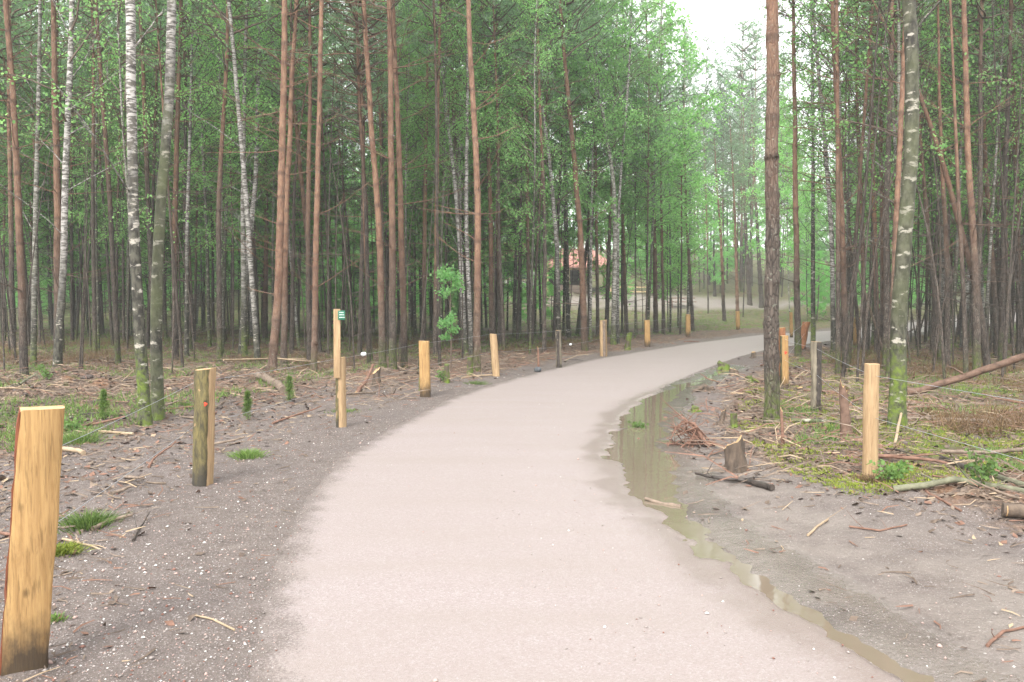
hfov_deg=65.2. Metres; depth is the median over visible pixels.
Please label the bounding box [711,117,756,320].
pine tree
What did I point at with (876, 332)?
bare stem
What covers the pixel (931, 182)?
bare stem
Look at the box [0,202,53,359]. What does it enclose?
bare stem
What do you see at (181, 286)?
birch tree
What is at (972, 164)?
birch tree
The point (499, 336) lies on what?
pine tree
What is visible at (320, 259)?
bare stem
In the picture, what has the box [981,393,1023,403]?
stick
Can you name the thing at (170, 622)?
leaf litter
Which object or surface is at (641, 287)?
bare stem
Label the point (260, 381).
grass
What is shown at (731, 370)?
tree stump
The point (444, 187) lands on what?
birch tree
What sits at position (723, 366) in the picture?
tree stump
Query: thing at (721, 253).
pine tree
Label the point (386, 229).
pine tree
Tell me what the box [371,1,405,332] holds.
pine tree
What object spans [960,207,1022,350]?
bare stem
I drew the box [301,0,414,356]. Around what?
pine tree
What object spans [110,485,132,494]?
stick
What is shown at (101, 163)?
pine tree
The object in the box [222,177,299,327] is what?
bare stem
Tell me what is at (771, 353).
pine tree
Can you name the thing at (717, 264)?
beech tree
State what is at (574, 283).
hut
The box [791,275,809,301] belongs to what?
beech sapling
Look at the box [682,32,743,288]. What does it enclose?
pine tree
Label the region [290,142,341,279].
birch tree
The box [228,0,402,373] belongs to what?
pine tree
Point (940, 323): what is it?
bare stem
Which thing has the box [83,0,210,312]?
pine tree
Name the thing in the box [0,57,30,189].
birch tree
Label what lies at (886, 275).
pine tree
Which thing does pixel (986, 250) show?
birch tree
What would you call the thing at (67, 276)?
bare stem
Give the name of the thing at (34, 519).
fence post
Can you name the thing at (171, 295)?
beech sapling
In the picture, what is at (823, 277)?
beech sapling
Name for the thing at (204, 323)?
pine tree
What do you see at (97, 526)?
branch
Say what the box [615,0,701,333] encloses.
pine tree
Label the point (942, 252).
birch tree
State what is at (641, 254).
beech tree
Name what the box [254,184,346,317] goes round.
bare stem
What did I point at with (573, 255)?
bare stem
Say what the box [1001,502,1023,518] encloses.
fallen log
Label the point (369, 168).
bare stem
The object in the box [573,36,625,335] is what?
pine tree
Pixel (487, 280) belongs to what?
birch tree
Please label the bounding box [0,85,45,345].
bare stem
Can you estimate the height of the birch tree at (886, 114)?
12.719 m
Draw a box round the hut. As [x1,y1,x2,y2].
[540,242,612,293]
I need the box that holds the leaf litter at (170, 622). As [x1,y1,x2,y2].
[0,340,1023,681]
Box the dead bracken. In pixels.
[0,327,1023,438]
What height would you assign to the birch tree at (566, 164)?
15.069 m
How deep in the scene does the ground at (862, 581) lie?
5.69 m
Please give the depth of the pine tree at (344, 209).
32.30 m
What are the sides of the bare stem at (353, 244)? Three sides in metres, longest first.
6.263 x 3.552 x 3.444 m
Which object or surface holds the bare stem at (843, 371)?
on the ground at (862, 581)
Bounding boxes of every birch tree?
[0,0,156,368]
[0,0,160,365]
[0,5,88,247]
[0,20,91,339]
[0,23,101,298]
[0,26,73,248]
[0,48,87,292]
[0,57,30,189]
[0,164,53,331]
[2,67,105,293]
[4,0,218,340]
[6,77,121,332]
[6,120,111,312]
[7,134,74,328]
[19,0,164,426]
[41,0,151,349]
[48,76,106,330]
[51,103,143,294]
[60,64,193,335]
[61,18,191,342]
[63,0,195,262]
[69,15,192,283]
[73,19,259,294]
[81,40,238,281]
[98,0,265,356]
[101,62,216,271]
[108,0,202,245]
[112,0,278,346]
[115,52,196,300]
[137,0,314,341]
[141,168,210,302]
[150,0,175,420]
[157,0,318,363]
[160,0,272,352]
[165,109,240,330]
[169,240,209,321]
[172,0,325,345]
[179,58,312,273]
[181,4,357,272]
[186,0,349,353]
[193,0,331,356]
[196,18,375,341]
[197,2,330,313]
[199,18,275,337]
[208,177,268,290]
[209,52,360,336]
[209,219,269,312]
[221,0,323,348]
[256,158,339,291]
[257,187,355,283]
[258,57,373,305]
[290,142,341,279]
[322,31,367,328]
[331,145,387,298]
[334,75,421,262]
[345,0,484,339]
[345,0,486,298]
[345,138,430,291]
[346,1,462,336]
[354,43,468,335]
[366,18,495,275]
[375,0,522,352]
[376,57,445,333]
[388,131,511,288]
[393,0,503,352]
[398,12,555,337]
[404,69,483,269]
[407,99,483,333]
[408,0,544,345]
[408,110,473,311]
[409,0,504,355]
[413,0,561,323]
[427,40,510,256]
[427,41,511,335]
[432,216,488,296]
[440,5,620,338]
[442,155,502,299]
[460,0,583,353]
[464,1,607,295]
[468,53,513,276]
[469,58,567,330]
[470,98,572,335]
[472,76,589,339]
[488,0,641,347]
[490,32,582,335]
[492,21,575,334]
[503,13,628,333]
[504,7,624,337]
[528,0,677,341]
[530,15,676,297]
[535,0,644,344]
[547,117,688,330]
[571,0,746,319]
[585,0,687,343]
[588,27,690,337]
[619,84,722,325]
[624,111,733,332]
[637,146,699,329]
[645,185,709,325]
[652,153,726,327]
[674,91,716,313]
[735,98,831,264]
[741,0,860,341]
[751,0,892,242]
[755,117,826,328]
[758,0,884,353]
[779,1,976,273]
[779,5,959,345]
[780,0,967,250]
[780,131,835,321]
[783,5,973,263]
[785,179,835,283]
[798,4,885,339]
[826,0,946,254]
[828,0,988,229]
[830,3,962,224]
[850,0,1023,357]
[883,3,1020,313]
[883,5,989,325]
[884,31,954,336]
[885,1,1018,326]
[886,0,941,426]
[892,140,1021,288]
[912,1,1011,271]
[913,0,1009,286]
[915,137,1020,281]
[918,0,1023,361]
[922,25,1023,332]
[924,0,1023,350]
[935,216,1010,283]
[946,0,1023,286]
[948,106,1023,258]
[951,139,1023,332]
[953,13,1023,243]
[957,1,1023,175]
[964,148,1023,282]
[969,3,1023,205]
[973,3,1023,238]
[996,99,1023,171]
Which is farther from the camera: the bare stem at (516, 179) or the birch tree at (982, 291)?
the birch tree at (982, 291)
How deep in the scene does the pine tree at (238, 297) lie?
44.64 m
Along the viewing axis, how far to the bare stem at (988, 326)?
21.19 m
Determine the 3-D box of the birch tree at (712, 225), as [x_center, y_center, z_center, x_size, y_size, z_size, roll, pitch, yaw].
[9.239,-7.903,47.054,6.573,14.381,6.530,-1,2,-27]
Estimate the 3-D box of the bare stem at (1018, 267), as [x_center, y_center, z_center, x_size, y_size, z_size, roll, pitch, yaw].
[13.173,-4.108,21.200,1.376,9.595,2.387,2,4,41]
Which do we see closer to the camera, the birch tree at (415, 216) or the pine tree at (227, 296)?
the birch tree at (415, 216)
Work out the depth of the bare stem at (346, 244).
33.09 m
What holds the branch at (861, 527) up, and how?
on the ground at (862, 581)
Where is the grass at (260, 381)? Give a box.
[0,305,1023,470]
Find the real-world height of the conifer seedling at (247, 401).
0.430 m
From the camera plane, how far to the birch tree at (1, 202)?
31.66 m
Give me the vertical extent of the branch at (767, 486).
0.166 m
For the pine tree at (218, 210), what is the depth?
19.93 m
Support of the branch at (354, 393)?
on the ground at (862, 581)
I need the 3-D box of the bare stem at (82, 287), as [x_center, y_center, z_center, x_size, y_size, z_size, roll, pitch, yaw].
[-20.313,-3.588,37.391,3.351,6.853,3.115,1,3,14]
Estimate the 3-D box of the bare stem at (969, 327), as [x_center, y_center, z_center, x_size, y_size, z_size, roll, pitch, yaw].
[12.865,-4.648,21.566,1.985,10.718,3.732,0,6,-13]
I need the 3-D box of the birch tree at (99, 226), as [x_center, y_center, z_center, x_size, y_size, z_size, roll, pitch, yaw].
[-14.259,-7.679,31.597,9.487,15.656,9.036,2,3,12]
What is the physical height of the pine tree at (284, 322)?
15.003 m
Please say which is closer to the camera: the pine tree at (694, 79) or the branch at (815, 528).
the branch at (815, 528)
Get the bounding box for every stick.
[0,384,54,391]
[0,531,9,535]
[62,535,104,548]
[66,416,124,429]
[100,488,120,498]
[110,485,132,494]
[123,475,140,478]
[146,481,165,484]
[147,441,175,467]
[214,436,244,444]
[272,406,321,423]
[356,382,382,389]
[780,407,784,444]
[878,454,949,463]
[882,446,919,456]
[922,489,961,511]
[944,459,978,464]
[970,478,1019,499]
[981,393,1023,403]
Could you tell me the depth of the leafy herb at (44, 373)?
13.54 m
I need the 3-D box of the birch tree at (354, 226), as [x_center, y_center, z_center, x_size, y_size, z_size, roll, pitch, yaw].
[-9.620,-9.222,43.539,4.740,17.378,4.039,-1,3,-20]
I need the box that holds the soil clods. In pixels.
[0,362,1013,518]
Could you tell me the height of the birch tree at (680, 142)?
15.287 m
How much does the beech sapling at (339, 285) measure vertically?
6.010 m
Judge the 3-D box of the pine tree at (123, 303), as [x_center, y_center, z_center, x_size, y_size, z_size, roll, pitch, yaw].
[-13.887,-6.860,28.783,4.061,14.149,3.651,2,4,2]
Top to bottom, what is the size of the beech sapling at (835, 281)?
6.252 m
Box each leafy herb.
[35,364,52,379]
[63,416,86,432]
[434,368,445,382]
[627,420,648,428]
[866,459,913,480]
[962,442,1011,486]
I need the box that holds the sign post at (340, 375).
[333,309,346,427]
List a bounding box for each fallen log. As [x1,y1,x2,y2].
[253,366,286,393]
[644,497,680,506]
[790,412,838,423]
[855,416,988,422]
[893,460,1023,492]
[907,353,1023,394]
[907,392,968,411]
[934,453,979,474]
[940,447,1023,453]
[993,474,1023,487]
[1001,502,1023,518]
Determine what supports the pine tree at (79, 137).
on the ground at (862, 581)
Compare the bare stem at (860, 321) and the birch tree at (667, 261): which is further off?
the birch tree at (667, 261)
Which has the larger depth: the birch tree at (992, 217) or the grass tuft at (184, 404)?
the birch tree at (992, 217)
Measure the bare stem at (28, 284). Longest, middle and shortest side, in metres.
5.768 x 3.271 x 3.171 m
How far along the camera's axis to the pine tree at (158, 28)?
18.02 m
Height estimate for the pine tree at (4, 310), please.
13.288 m
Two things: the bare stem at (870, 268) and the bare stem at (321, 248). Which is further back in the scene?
the bare stem at (321, 248)
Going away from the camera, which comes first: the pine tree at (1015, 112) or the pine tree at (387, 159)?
the pine tree at (1015, 112)
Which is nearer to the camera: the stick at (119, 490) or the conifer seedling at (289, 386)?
the stick at (119, 490)
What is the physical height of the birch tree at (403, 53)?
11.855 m
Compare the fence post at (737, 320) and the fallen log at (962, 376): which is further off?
the fence post at (737, 320)
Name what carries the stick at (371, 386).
on the ground at (862, 581)
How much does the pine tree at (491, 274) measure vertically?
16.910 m
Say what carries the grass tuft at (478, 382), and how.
on the ground at (862, 581)
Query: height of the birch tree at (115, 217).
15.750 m
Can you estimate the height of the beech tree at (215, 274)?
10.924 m
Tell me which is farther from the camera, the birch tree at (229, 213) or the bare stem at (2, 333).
the birch tree at (229, 213)
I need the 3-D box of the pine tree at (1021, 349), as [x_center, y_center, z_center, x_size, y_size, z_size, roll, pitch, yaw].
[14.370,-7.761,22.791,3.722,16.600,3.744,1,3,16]
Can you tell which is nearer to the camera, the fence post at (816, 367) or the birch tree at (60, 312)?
the fence post at (816, 367)
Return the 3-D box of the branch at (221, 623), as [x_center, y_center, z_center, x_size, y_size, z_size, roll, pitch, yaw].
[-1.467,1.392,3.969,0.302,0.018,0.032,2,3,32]
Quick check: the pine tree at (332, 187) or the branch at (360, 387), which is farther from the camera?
the pine tree at (332, 187)
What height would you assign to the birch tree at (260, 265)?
13.904 m
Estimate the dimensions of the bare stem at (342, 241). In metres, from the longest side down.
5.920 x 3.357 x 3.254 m
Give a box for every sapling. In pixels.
[15,263,52,316]
[37,273,52,321]
[65,280,80,302]
[89,248,108,320]
[143,270,171,312]
[167,275,183,309]
[296,275,305,308]
[300,269,326,314]
[318,247,356,322]
[319,227,363,326]
[319,284,341,326]
[332,255,374,330]
[349,250,377,328]
[354,235,377,305]
[396,239,427,311]
[396,268,417,312]
[413,257,433,315]
[429,263,464,373]
[443,246,482,313]
[443,277,457,312]
[481,253,504,309]
[482,281,509,320]
[486,245,512,303]
[502,244,541,321]
[522,248,553,309]
[533,244,570,327]
[611,264,636,304]
[790,254,835,317]
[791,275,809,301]
[800,250,835,320]
[821,234,866,307]
[835,263,867,304]
[835,269,868,305]
[908,258,924,302]
[911,268,931,299]
[911,279,924,311]
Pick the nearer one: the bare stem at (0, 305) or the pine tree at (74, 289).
the bare stem at (0, 305)
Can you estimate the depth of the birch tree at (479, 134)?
31.19 m
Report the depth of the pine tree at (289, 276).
39.62 m
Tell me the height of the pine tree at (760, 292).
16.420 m
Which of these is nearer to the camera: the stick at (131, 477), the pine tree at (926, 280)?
the stick at (131, 477)
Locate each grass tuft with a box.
[50,611,73,623]
[55,540,94,557]
[57,507,132,535]
[62,426,122,446]
[178,401,193,405]
[224,447,275,460]
[324,408,369,414]
[463,380,491,384]
[848,472,890,484]
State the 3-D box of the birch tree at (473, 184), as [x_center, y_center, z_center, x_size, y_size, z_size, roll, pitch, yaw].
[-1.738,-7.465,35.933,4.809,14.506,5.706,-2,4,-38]
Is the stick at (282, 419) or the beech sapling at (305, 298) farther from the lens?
the beech sapling at (305, 298)
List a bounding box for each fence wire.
[785,344,1021,459]
[788,326,1021,400]
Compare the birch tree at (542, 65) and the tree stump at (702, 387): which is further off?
the birch tree at (542, 65)
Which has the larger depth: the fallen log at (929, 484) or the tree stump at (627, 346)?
the tree stump at (627, 346)
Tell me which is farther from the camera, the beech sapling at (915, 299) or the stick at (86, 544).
the beech sapling at (915, 299)
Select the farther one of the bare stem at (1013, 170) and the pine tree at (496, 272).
the pine tree at (496, 272)
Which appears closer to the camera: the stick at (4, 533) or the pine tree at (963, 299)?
the stick at (4, 533)
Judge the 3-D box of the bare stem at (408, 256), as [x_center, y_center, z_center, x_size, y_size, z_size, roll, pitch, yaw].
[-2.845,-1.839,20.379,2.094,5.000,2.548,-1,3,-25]
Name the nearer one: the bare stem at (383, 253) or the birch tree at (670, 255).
the bare stem at (383, 253)
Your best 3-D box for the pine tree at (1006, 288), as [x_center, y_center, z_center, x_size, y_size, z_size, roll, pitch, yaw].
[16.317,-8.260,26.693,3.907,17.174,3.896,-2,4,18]
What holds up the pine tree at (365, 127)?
on the ground at (862, 581)
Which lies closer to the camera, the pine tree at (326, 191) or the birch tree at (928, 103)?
the birch tree at (928, 103)
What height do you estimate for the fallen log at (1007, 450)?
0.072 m
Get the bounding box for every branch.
[5,372,55,386]
[62,446,85,454]
[79,428,133,434]
[91,508,149,530]
[132,511,150,541]
[195,615,235,630]
[215,385,266,407]
[223,350,319,362]
[346,369,431,394]
[355,364,373,394]
[461,364,492,378]
[695,458,774,490]
[807,506,845,535]
[847,511,906,530]
[848,235,882,348]
[893,409,913,443]
[986,626,1023,646]
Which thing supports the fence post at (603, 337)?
on the ground at (862, 581)
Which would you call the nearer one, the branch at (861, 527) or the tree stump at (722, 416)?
the branch at (861, 527)
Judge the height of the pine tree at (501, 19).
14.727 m
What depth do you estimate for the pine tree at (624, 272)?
35.65 m
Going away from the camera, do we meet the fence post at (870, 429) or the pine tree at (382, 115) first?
the fence post at (870, 429)
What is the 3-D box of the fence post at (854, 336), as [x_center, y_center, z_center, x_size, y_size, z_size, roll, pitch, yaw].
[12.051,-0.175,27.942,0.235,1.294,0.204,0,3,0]
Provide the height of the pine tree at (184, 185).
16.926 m
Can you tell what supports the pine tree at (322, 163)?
on the ground at (862, 581)
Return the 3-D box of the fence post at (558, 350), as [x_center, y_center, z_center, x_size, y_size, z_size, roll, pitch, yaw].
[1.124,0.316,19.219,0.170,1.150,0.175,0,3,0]
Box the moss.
[738,350,1023,494]
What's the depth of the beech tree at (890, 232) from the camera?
64.48 m
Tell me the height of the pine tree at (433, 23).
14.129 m
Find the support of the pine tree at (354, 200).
on the ground at (862, 581)
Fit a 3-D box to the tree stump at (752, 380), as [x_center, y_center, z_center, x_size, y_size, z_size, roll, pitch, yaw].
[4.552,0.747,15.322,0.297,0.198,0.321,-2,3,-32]
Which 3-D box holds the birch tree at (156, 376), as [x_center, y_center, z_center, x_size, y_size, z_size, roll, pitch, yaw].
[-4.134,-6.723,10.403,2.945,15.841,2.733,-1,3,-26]
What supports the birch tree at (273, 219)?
on the ground at (862, 581)
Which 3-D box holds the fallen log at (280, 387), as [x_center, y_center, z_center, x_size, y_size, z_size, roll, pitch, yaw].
[-4.476,0.672,14.839,0.350,0.330,2.939,-2,3,-29]
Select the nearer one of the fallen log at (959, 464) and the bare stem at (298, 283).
the fallen log at (959, 464)
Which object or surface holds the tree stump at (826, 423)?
on the ground at (862, 581)
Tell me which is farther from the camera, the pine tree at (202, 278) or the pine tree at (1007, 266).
the pine tree at (202, 278)
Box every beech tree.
[67,232,111,298]
[169,189,215,306]
[193,221,240,310]
[193,228,240,284]
[303,194,358,296]
[323,197,375,298]
[593,165,652,273]
[603,186,643,264]
[625,184,694,294]
[640,201,672,287]
[691,186,738,284]
[695,194,744,296]
[709,173,765,275]
[785,176,835,265]
[785,198,824,279]
[815,205,835,270]
[821,172,878,288]
[851,163,930,294]
[866,199,935,276]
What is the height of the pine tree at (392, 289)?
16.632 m
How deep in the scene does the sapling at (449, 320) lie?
16.96 m
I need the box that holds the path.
[249,313,1015,681]
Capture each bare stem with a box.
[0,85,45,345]
[0,89,43,286]
[0,93,10,348]
[0,135,85,372]
[0,172,8,342]
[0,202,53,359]
[2,209,74,320]
[4,189,80,336]
[7,120,147,347]
[23,207,102,320]
[24,2,91,312]
[36,9,105,368]
[39,58,148,369]
[67,203,106,333]
[80,244,125,329]
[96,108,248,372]
[112,60,151,263]
[116,138,236,360]
[127,3,189,349]
[145,247,197,325]
[162,236,199,325]
[190,146,271,335]
[202,20,269,344]
[215,247,240,339]
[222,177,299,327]
[237,127,275,307]
[237,182,334,312]
[254,67,325,356]
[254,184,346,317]
[258,149,370,314]
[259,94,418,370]
[264,215,338,343]
[274,240,305,335]
[289,15,378,308]
[291,87,341,340]
[293,154,395,328]
[294,5,377,357]
[304,184,321,338]
[305,221,339,326]
[310,173,385,324]
[319,141,374,340]
[319,187,385,319]
[321,48,384,352]
[326,129,358,337]
[330,195,376,315]
[334,200,376,333]
[336,14,388,354]
[340,185,377,311]
[354,66,384,250]
[356,178,432,361]
[392,11,464,370]
[399,121,544,344]
[412,232,454,330]
[430,262,444,333]
[438,32,506,359]
[448,167,540,333]
[491,164,567,324]
[503,220,509,297]
[524,198,588,322]
[535,208,603,318]
[547,235,601,322]
[609,122,652,339]
[632,206,655,331]
[633,178,642,334]
[780,0,938,381]
[791,0,961,375]
[792,0,956,364]
[799,3,891,361]
[800,39,926,350]
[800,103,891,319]
[803,27,951,350]
[815,0,935,378]
[818,28,926,359]
[819,92,892,344]
[823,19,955,289]
[825,87,938,320]
[854,49,904,362]
[859,0,957,335]
[865,111,892,284]
[866,124,945,332]
[875,100,999,378]
[876,3,976,363]
[879,235,925,341]
[883,117,950,347]
[890,45,991,273]
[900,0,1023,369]
[907,169,926,327]
[908,129,938,341]
[909,241,938,333]
[910,109,954,341]
[910,217,962,336]
[912,1,1023,334]
[913,75,962,356]
[914,86,970,309]
[915,158,1023,372]
[915,213,977,346]
[916,4,1004,362]
[916,162,985,338]
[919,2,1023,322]
[920,133,969,288]
[920,170,993,318]
[921,46,1023,350]
[934,59,1023,340]
[938,63,998,345]
[945,0,1023,383]
[950,84,1011,346]
[950,96,992,303]
[951,227,960,336]
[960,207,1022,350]
[963,11,1021,351]
[966,61,1022,279]
[985,144,1020,305]
[992,137,1023,266]
[993,229,1023,353]
[995,45,1023,227]
[1001,0,1023,354]
[1004,31,1023,374]
[1019,182,1023,319]
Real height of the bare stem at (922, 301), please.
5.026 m
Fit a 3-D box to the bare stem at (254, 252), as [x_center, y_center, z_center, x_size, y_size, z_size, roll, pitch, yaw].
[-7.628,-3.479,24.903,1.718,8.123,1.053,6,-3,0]
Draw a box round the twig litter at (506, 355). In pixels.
[0,335,1023,681]
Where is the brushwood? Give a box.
[0,340,1023,486]
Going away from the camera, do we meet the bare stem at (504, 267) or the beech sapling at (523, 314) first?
the bare stem at (504, 267)
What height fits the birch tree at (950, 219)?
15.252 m
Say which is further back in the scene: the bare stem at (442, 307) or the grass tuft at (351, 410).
the bare stem at (442, 307)
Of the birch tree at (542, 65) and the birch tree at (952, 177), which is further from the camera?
the birch tree at (952, 177)
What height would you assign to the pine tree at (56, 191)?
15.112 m
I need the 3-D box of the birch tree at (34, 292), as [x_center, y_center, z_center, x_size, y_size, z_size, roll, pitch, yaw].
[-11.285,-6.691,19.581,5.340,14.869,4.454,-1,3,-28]
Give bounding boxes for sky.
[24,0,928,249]
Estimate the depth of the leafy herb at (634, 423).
10.21 m
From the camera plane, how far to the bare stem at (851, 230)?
24.11 m
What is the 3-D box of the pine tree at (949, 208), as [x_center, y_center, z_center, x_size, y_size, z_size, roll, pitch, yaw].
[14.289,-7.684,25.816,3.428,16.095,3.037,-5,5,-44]
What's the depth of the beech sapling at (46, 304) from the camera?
52.43 m
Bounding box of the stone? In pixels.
[534,367,540,371]
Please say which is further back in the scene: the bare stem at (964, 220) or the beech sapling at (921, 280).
the beech sapling at (921, 280)
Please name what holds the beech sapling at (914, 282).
on the ground at (862, 581)
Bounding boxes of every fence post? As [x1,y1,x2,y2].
[0,405,64,675]
[192,367,215,486]
[419,341,430,397]
[489,334,499,376]
[555,330,561,367]
[599,320,606,356]
[644,320,649,346]
[685,314,690,336]
[735,311,739,329]
[779,327,785,376]
[780,335,788,388]
[789,312,792,336]
[801,322,809,349]
[810,341,821,411]
[853,318,859,346]
[862,363,879,475]
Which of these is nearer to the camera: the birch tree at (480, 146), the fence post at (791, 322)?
the birch tree at (480, 146)
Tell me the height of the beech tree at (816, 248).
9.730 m
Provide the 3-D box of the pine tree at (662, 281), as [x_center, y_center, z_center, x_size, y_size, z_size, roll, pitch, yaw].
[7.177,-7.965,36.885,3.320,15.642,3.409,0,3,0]
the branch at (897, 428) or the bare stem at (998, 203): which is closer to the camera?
the branch at (897, 428)
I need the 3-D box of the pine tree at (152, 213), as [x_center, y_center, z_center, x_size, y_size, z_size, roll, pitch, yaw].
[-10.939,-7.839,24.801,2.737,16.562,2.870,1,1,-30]
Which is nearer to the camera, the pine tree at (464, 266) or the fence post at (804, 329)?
the fence post at (804, 329)
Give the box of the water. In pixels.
[600,367,933,681]
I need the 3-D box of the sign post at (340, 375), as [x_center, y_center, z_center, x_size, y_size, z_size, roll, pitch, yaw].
[-2.135,0.465,9.971,0.154,1.726,0.195,0,3,0]
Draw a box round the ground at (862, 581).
[0,249,1023,681]
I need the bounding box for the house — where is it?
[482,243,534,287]
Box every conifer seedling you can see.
[96,389,112,419]
[241,390,252,419]
[284,374,295,400]
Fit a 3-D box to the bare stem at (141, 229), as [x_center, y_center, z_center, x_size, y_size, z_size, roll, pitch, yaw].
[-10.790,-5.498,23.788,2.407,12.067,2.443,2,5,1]
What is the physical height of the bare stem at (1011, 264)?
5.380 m
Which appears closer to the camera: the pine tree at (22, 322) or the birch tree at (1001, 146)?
the pine tree at (22, 322)
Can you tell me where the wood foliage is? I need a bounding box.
[240,152,843,267]
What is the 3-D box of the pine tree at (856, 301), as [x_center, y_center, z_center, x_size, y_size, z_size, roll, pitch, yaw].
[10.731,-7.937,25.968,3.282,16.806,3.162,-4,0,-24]
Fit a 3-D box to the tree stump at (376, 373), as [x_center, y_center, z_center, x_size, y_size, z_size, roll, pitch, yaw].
[-2.377,0.681,14.268,0.317,0.431,0.296,0,3,0]
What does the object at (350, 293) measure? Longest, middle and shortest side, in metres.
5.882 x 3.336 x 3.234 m
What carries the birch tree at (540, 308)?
on the ground at (862, 581)
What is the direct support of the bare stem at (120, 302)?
on the ground at (862, 581)
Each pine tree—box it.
[0,0,50,309]
[0,0,52,345]
[0,0,71,344]
[0,0,73,290]
[0,0,76,376]
[0,0,99,349]
[0,0,118,352]
[0,0,125,366]
[0,2,51,340]
[0,3,49,339]
[0,14,48,308]
[0,31,67,332]
[7,6,78,314]
[14,0,191,364]
[14,1,61,329]
[22,2,107,340]
[23,39,82,334]
[25,10,81,306]
[40,3,102,314]
[43,1,145,336]
[45,0,140,345]
[45,1,145,334]
[46,55,89,328]
[50,1,125,333]
[51,1,123,339]
[58,0,141,352]
[68,2,160,342]
[69,0,170,313]
[74,36,144,292]
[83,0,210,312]
[107,1,202,348]
[111,0,253,350]
[112,0,218,340]
[115,0,224,360]
[116,17,216,338]
[118,0,246,366]
[136,2,203,334]
[144,0,318,361]
[161,0,385,352]
[168,3,263,310]
[168,40,215,340]
[172,4,277,349]
[181,25,240,335]
[190,36,240,334]
[192,150,238,332]
[194,185,202,306]
[197,194,215,330]
[200,29,268,337]
[203,0,343,371]
[205,0,275,310]
[207,7,289,342]
[213,132,270,333]
[218,0,355,364]
[225,0,357,306]
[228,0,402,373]
[228,221,240,328]
[233,0,302,338]
[234,53,307,335]
[246,35,349,355]
[251,0,382,363]
[261,0,378,347]
[261,3,334,337]
[268,52,335,330]
[287,0,436,362]
[288,0,444,358]
[293,57,371,307]
[293,61,371,331]
[300,5,386,334]
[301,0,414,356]
[302,0,433,367]
[306,0,474,369]
[307,0,405,343]
[307,78,359,330]
[310,0,375,337]
[316,0,446,299]
[325,3,386,278]
[328,0,455,367]
[333,1,420,338]
[337,4,422,300]
[341,132,366,301]
[344,9,417,332]
[345,70,387,332]
[353,5,431,333]
[358,0,491,355]
[361,0,510,365]
[366,0,479,340]
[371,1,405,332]
[378,162,426,326]
[387,24,461,314]
[401,0,512,345]
[402,172,452,320]
[406,12,448,329]
[408,0,505,349]
[415,0,507,341]
[420,0,534,371]
[420,0,570,350]
[453,21,545,333]
[454,2,520,305]
[456,0,539,345]
[462,0,540,345]
[462,58,511,327]
[477,0,595,352]
[478,1,583,342]
[479,157,523,304]
[481,24,558,334]
[482,0,637,350]
[483,0,561,341]
[499,0,640,340]
[502,0,591,344]
[545,139,570,306]
[556,3,647,336]
[568,0,646,335]
[572,0,689,336]
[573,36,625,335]
[585,34,661,333]
[590,5,666,335]
[605,50,677,319]
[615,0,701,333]
[624,17,686,307]
[630,28,677,259]
[633,0,698,334]
[644,35,721,334]
[662,61,732,242]
[663,25,730,294]
[666,114,718,330]
[668,91,725,291]
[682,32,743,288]
[689,104,728,313]
[693,19,799,293]
[694,14,797,291]
[698,94,747,291]
[698,132,740,321]
[704,68,745,287]
[705,71,748,283]
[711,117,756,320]
[716,116,756,287]
[722,64,751,281]
[723,107,762,305]
[726,78,764,260]
[726,109,764,316]
[727,100,765,307]
[733,66,763,285]
[740,109,808,295]
[742,0,841,356]
[748,0,944,372]
[748,63,800,228]
[758,94,791,293]
[760,0,888,373]
[762,166,800,260]
[763,0,799,425]
[779,109,815,296]
[780,114,799,276]
[786,0,938,350]
[790,0,878,349]
[813,2,928,353]
[820,0,1011,369]
[823,0,936,363]
[823,162,844,251]
[827,5,933,349]
[833,0,962,378]
[833,147,868,291]
[846,14,940,239]
[849,0,989,362]
[864,0,1017,369]
[872,0,1023,373]
[874,0,1006,316]
[874,5,983,349]
[883,2,968,341]
[886,0,1023,369]
[891,0,1023,361]
[903,0,1023,301]
[909,0,990,353]
[914,0,989,337]
[919,0,1023,357]
[932,0,1019,380]
[933,18,1008,339]
[940,3,1023,344]
[941,0,1021,344]
[942,2,1023,347]
[950,0,984,309]
[950,7,1023,309]
[956,249,990,324]
[957,225,984,335]
[961,1,1023,284]
[964,0,1023,353]
[964,2,1023,342]
[983,0,1023,343]
[991,0,1023,222]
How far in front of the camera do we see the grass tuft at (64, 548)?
4.96 m
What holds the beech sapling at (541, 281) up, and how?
on the ground at (862, 581)
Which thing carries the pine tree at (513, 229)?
on the ground at (862, 581)
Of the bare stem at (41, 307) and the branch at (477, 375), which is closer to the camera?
the branch at (477, 375)
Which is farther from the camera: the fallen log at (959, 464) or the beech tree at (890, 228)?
the beech tree at (890, 228)
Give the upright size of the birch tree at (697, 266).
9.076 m
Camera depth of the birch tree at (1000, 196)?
30.83 m
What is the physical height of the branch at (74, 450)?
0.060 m
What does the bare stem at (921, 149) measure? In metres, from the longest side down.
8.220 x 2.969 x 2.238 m
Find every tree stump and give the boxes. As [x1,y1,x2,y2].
[372,367,382,386]
[443,363,449,382]
[466,357,472,375]
[537,346,539,366]
[624,332,631,350]
[688,405,701,412]
[691,384,714,391]
[716,360,729,369]
[716,409,725,424]
[722,435,748,472]
[728,413,737,428]
[729,368,739,376]
[745,375,759,382]
[749,351,755,357]
[821,422,830,427]
[839,380,852,439]
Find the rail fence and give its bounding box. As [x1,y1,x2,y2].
[610,286,645,291]
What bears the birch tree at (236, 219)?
on the ground at (862, 581)

